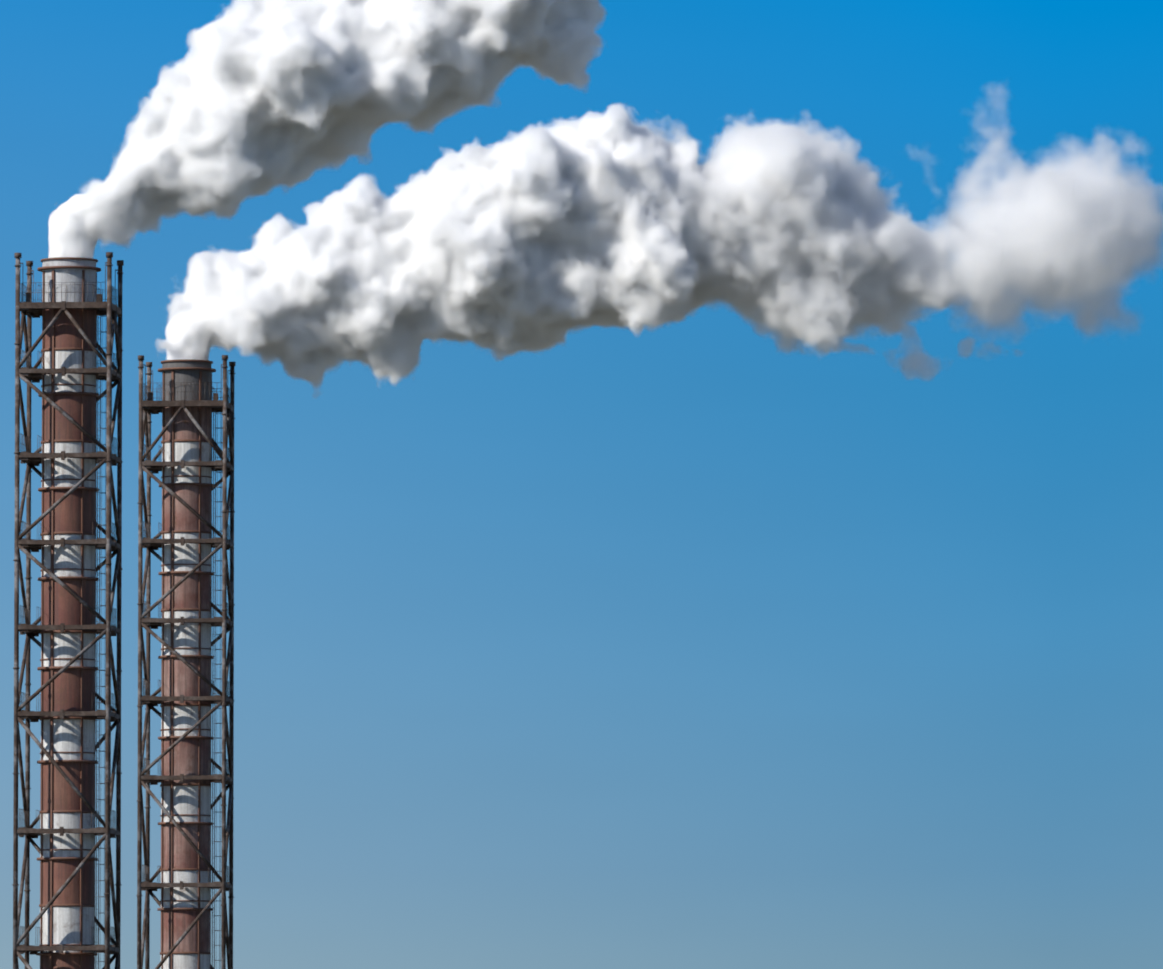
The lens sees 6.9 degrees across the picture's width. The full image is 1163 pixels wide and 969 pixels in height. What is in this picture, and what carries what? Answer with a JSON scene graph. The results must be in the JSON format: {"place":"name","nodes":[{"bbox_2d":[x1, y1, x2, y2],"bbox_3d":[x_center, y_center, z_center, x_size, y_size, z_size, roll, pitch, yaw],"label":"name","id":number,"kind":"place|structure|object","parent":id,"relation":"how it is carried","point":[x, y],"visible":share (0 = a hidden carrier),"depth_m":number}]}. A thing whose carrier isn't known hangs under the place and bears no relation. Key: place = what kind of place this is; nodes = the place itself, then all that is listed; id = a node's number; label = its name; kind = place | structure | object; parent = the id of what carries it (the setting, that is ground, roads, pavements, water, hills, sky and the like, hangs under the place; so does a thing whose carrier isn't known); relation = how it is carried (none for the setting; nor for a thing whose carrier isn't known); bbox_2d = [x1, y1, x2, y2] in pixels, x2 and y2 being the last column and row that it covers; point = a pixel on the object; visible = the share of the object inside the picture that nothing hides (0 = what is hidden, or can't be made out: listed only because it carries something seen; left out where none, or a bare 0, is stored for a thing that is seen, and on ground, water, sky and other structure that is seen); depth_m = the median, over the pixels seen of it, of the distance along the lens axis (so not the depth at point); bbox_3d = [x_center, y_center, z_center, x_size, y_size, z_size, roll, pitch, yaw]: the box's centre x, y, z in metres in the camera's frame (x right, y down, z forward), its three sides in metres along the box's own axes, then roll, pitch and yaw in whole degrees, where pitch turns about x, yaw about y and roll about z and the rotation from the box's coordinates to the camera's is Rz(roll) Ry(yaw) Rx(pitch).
{"place":"outdoors","nodes":[
{"label":"outdoors","id":0,"kind":"place"},
{"bbox_2d":[12,252,123,968],"bbox_3d":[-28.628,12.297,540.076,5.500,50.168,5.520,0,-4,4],"label":"support scaffold","id":1,"kind":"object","parent":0,"point":[108,456],"depth_m":538.92},
{"bbox_2d":[36,257,100,968],"bbox_3d":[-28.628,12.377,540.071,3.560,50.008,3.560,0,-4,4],"label":"chimney flue","id":2,"kind":"object","parent":1,"relation":"in","point":[68,743],"visible":0.92,"depth_m":539.20},
{"bbox_2d":[136,355,235,968],"bbox_3d":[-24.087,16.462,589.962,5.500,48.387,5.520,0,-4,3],"label":"support scaffold","id":3,"kind":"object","parent":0,"point":[223,465],"depth_m":588.70},
{"bbox_2d":[157,359,215,968],"bbox_3d":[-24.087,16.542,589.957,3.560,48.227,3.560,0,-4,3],"label":"chimney flue","id":4,"kind":"object","parent":3,"relation":"in","point":[186,804],"visible":0.88,"depth_m":589.12},
{"bbox_2d":[0,0,1162,968],"label":"sky","id":5,"kind":"structure","parent":0,"point":[698,464]}
]}

